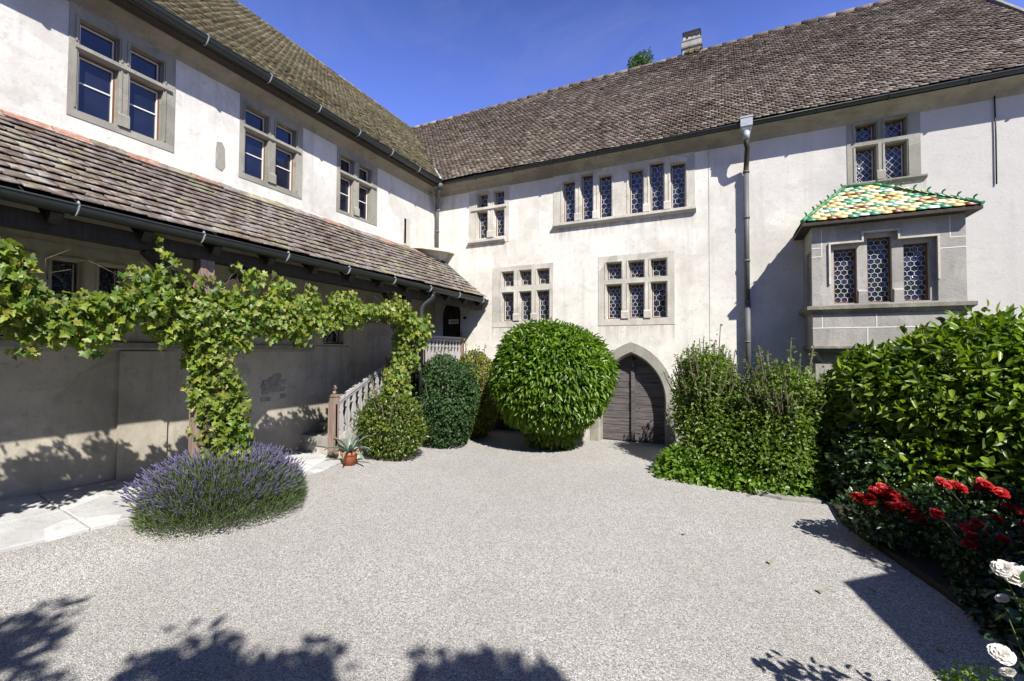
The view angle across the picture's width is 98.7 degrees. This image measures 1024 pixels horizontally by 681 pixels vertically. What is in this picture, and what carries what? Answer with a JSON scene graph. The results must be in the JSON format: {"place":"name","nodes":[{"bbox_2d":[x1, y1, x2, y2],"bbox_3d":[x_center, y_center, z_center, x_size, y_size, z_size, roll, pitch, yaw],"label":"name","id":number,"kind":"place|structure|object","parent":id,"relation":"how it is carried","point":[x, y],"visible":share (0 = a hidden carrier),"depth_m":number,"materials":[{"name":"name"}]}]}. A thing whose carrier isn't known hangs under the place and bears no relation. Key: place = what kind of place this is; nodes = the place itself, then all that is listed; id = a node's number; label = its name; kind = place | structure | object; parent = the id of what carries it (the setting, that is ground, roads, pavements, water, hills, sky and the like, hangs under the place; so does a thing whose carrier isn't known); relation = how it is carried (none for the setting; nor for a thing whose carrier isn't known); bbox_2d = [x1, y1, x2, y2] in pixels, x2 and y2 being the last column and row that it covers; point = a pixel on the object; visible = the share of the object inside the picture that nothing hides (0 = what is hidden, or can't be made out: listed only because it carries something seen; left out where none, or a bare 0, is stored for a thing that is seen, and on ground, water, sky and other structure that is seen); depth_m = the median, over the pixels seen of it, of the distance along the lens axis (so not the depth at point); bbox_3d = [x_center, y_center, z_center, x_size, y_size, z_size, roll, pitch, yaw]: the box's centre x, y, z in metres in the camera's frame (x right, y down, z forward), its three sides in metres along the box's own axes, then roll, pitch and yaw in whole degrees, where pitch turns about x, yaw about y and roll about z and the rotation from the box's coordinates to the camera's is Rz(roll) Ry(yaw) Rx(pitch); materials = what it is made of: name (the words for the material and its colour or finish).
{"place":"outdoors","nodes":[
{"label":"outdoors","id":0,"kind":"place"},
{"bbox_2d":[0,450,342,552],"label":"stone path","id":1,"kind":"structure","parent":0,"point":[29,519],"depth_m":4.13,"materials":[{"name":"grey stone"}]},
{"bbox_2d":[0,429,1023,680],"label":"gravel ground","id":2,"kind":"structure","parent":0,"point":[502,555],"depth_m":3.23,"materials":[{"name":"grey gravel"}]},
{"bbox_2d":[111,440,309,538],"bbox_3d":[-3.006,1.438,4.614,1.332,0.765,1.777,-1,-2,46],"label":"lavender bush","id":3,"kind":"object","parent":2,"relation":"on","point":[275,478],"visible":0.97,"depth_m":4.27,"materials":[{"name":"purple plant"}]},
{"bbox_2d":[0,232,434,508],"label":"grapevine","id":4,"kind":"object","parent":2,"relation":"on","point":[223,422],"visible":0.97,"depth_m":4.49,"materials":[{"name":"green plant"}]},
{"bbox_2d":[0,0,488,507],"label":"house","id":5,"kind":"structure","parent":2,"relation":"on","point":[207,138],"depth_m":5.33,"materials":[{"name":"paint"}]},
{"bbox_2d":[0,233,192,342],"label":"window","id":6,"kind":"structure","parent":5,"relation":"in","point":[83,273],"depth_m":4.75,"materials":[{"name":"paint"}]},
{"bbox_2d":[66,1,175,152],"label":"window","id":7,"kind":"structure","parent":5,"relation":"in","point":[118,81],"depth_m":5.03,"materials":[{"name":"stone"}]},
{"bbox_2d":[238,93,302,199],"bbox_3d":[-3.696,-2.938,6.754,0.139,1.240,1.040,0,-2,26],"label":"window","id":8,"kind":"structure","parent":5,"relation":"in","point":[270,143],"depth_m":6.68,"materials":[{"name":"stone"}]},
{"bbox_2d":[317,296,349,345],"bbox_3d":[-3.211,-0.331,7.809,0.170,0.850,0.720,0,-2,26],"label":"window","id":9,"kind":"structure","parent":5,"relation":"in","point":[343,339],"depth_m":7.92,"materials":[{"name":"paint"}]},
{"bbox_2d":[336,145,377,225],"bbox_3d":[-2.944,-2.902,8.322,0.139,1.220,1.020,0,-2,26],"label":"window","id":10,"kind":"structure","parent":5,"relation":"in","point":[357,178],"depth_m":8.26,"materials":[{"name":"stone"}]},
{"bbox_2d":[340,450,358,465],"bbox_3d":[-2.437,1.762,6.589,0.268,0.205,0.268,0,-2,26],"label":"flower pot","id":11,"kind":"object","parent":2,"relation":"on","point":[348,459],"visible":0.76,"depth_m":6.50,"materials":[{"name":"ceramic"}]},
{"bbox_2d":[324,432,371,462],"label":"agave","id":12,"kind":"object","parent":11,"relation":"in","point":[350,448],"visible":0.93,"depth_m":6.55,"materials":[{"name":"green plant"}]},
{"bbox_2d":[301,377,460,458],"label":"staircase","id":13,"kind":"structure","parent":2,"relation":"on","point":[316,442],"depth_m":7.09,"materials":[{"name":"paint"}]},
{"bbox_2d":[327,332,464,454],"bbox_3d":[-1.953,0.764,8.401,0.139,2.044,3.772,0,-2,26],"label":"stair railing","id":14,"kind":"object","parent":13,"relation":"on","point":[336,418],"visible":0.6,"depth_m":7.14,"materials":[{"name":"beige stone"}]},
{"bbox_2d":[350,370,430,460],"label":"bush","id":15,"kind":"object","parent":2,"relation":"on","point":[392,437],"visible":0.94,"depth_m":6.97,"materials":[{"name":"green plant"}]},
{"bbox_2d":[411,339,481,448],"bbox_3d":[-1.262,0.980,8.282,1.423,2.027,1.509,0,-2,-3],"label":"dark bush","id":16,"kind":"object","parent":2,"relation":"on","point":[445,371],"visible":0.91,"depth_m":7.93,"materials":[{"name":"green plant"}]},
{"bbox_2d":[448,338,498,437],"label":"golden bush","id":17,"kind":"object","parent":2,"relation":"on","point":[481,425],"visible":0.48,"depth_m":8.88,"materials":[{"name":"green plant"}]},
{"bbox_2d":[487,316,621,450],"bbox_3d":[0.756,0.798,7.941,2.408,2.497,2.253,0,-2,26],"label":"round bush","id":18,"kind":"object","parent":2,"relation":"on","point":[552,409],"visible":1,"depth_m":7.28,"materials":[{"name":"green plant"}]},
{"bbox_2d":[661,324,768,481],"bbox_3d":[3.040,0.864,6.556,1.357,2.244,1.888,0,-2,2],"label":"leafy bush","id":19,"kind":"object","parent":2,"relation":"on","point":[704,379],"visible":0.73,"depth_m":6.38,"materials":[{"name":"green plant"}]},
{"bbox_2d":[411,0,1023,446],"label":"house","id":20,"kind":"structure","parent":2,"relation":"on","point":[829,186],"depth_m":7.95,"materials":[{"name":"paint"}]},
{"bbox_2d":[443,305,459,351],"bbox_3d":[-1.395,-0.111,10.469,0.600,1.770,0.053,0,-2,26],"label":"entrance door","id":21,"kind":"structure","parent":20,"relation":"in","point":[451,314],"depth_m":10.49,"materials":[{"name":"black wood"}]},
{"bbox_2d":[467,185,508,245],"bbox_3d":[-0.513,-2.816,9.970,1.030,1.260,0.217,0,-2,26],"label":"window","id":22,"kind":"structure","parent":20,"relation":"in","point":[488,208],"depth_m":9.96,"materials":[{"name":"stone"}]},
{"bbox_2d":[485,373,544,430],"bbox_3d":[0.176,1.050,9.644,1.640,2.000,0.300,0,-2,26],"label":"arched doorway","id":23,"kind":"structure","parent":20,"relation":"in","point":[499,424],"depth_m":9.92,"materials":[{"name":"stone"}]},
{"bbox_2d":[492,263,552,327],"bbox_3d":[0.240,-0.962,9.579,1.440,1.340,0.172,0,-2,26],"label":"window","id":24,"kind":"structure","parent":20,"relation":"in","point":[522,292],"depth_m":9.59,"materials":[{"name":"stone"}]},
{"bbox_2d":[552,152,695,228],"bbox_3d":[2.140,-2.937,8.692,2.780,1.180,0.232,0,-2,26],"label":"window","id":25,"kind":"structure","parent":20,"relation":"in","point":[663,186],"depth_m":8.65,"materials":[{"name":"stone"}]},
{"bbox_2d":[590,342,674,446],"bbox_3d":[2.358,1.033,8.597,1.600,2.000,0.300,0,-2,26],"label":"arched doorway","id":26,"kind":"structure","parent":20,"relation":"in","point":[642,396],"depth_m":8.61,"materials":[{"name":"wood"}]},
{"bbox_2d":[598,250,674,325],"bbox_3d":[2.404,-0.989,8.541,1.440,1.380,0.172,0,-2,26],"label":"window","id":27,"kind":"structure","parent":20,"relation":"in","point":[639,288],"depth_m":8.55,"materials":[{"name":"stone"}]},
{"bbox_2d":[847,111,927,185],"bbox_3d":[5.865,-3.020,6.922,0.970,1.130,0.202,0,-2,26],"label":"window","id":28,"kind":"structure","parent":20,"relation":"in","point":[888,150],"depth_m":6.93,"materials":[{"name":"stone"}]},
{"bbox_2d":[649,441,837,500],"bbox_3d":[3.016,1.678,5.914,2.268,0.696,0.908,-1,-2,33],"label":"plant","id":29,"kind":"object","parent":2,"relation":"on","point":[674,465],"visible":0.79,"depth_m":5.73,"materials":[{"name":"green plant"}]},
{"bbox_2d":[701,338,841,493],"bbox_3d":[3.555,0.962,5.974,1.810,2.004,1.516,0,-2,-6],"label":"leafy bush","id":30,"kind":"object","parent":2,"relation":"on","point":[788,405],"visible":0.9,"depth_m":5.61,"materials":[{"name":"green plant"}]},
{"bbox_2d":[755,488,845,526],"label":"paving stones","id":31,"kind":"object","parent":2,"relation":"on","point":[796,498],"visible":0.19,"depth_m":5.24,"materials":[{"name":"grey stone"}]},
{"bbox_2d":[817,299,1023,513],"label":"laurel bush","id":32,"kind":"object","parent":2,"relation":"on","point":[949,393],"visible":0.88,"depth_m":4.60,"materials":[{"name":"green plant"}]},
{"bbox_2d":[828,489,1023,651],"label":"flower bed soil","id":33,"kind":"structure","parent":2,"relation":"on","point":[928,571],"depth_m":3.54,"materials":[{"name":"brown soil"}]},
{"bbox_2d":[823,420,939,511],"bbox_3d":[4.170,1.411,4.997,1.023,1.088,0.992,1,-2,-16],"label":"shrub","id":34,"kind":"object","parent":33,"relation":"on","point":[837,474],"visible":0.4,"depth_m":4.87,"materials":[{"name":"green plant"}]},
{"bbox_2d":[827,482,968,558],"bbox_3d":[3.459,1.572,3.950,1.052,0.593,0.814,0,-2,26],"label":"rose bush","id":35,"kind":"object","parent":33,"relation":"on","point":[882,495],"visible":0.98,"depth_m":3.83,"materials":[{"name":"green plant"}]},
{"bbox_2d":[917,474,1023,555],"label":"rose bush","id":36,"kind":"object","parent":33,"relation":"on","point":[987,488],"visible":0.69,"depth_m":3.90,"materials":[{"name":"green plant"}]},
{"bbox_2d":[922,502,1023,602],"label":"rose bush","id":37,"kind":"object","parent":33,"relation":"on","point":[975,530],"visible":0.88,"depth_m":3.22,"materials":[{"name":"green plant"}]},
{"bbox_2d":[941,550,1023,659],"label":"rose bush","id":38,"kind":"object","parent":33,"relation":"on","point":[985,593],"visible":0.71,"depth_m":2.87,"materials":[{"name":"green plant"}]},
{"bbox_2d":[931,660,1010,680],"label":"cushion plant","id":39,"kind":"object","parent":2,"relation":"on","point":[956,676],"visible":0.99,"depth_m":1.96,"materials":[{"name":"green plant"}]},
{"bbox_2d":[968,551,1023,680],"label":"rose bush","id":40,"kind":"object","parent":2,"relation":"on","point":[1011,572],"visible":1,"depth_m":1.57,"materials":[{"name":"white plant"}]},
{"bbox_2d":[237,0,1023,126],"label":"sky","id":41,"kind":"structure","parent":0,"point":[423,61],"materials":[{"name":"blue"}]},
{"bbox_2d":[626,47,653,68],"bbox_3d":[6.256,-6.131,21.632,2.019,16.984,1.678,1,-2,-19],"label":"tree","id":42,"kind":"object","parent":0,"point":[640,59],"visible":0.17,"depth_m":21.46,"materials":[{"name":"green plant"}]}
]}

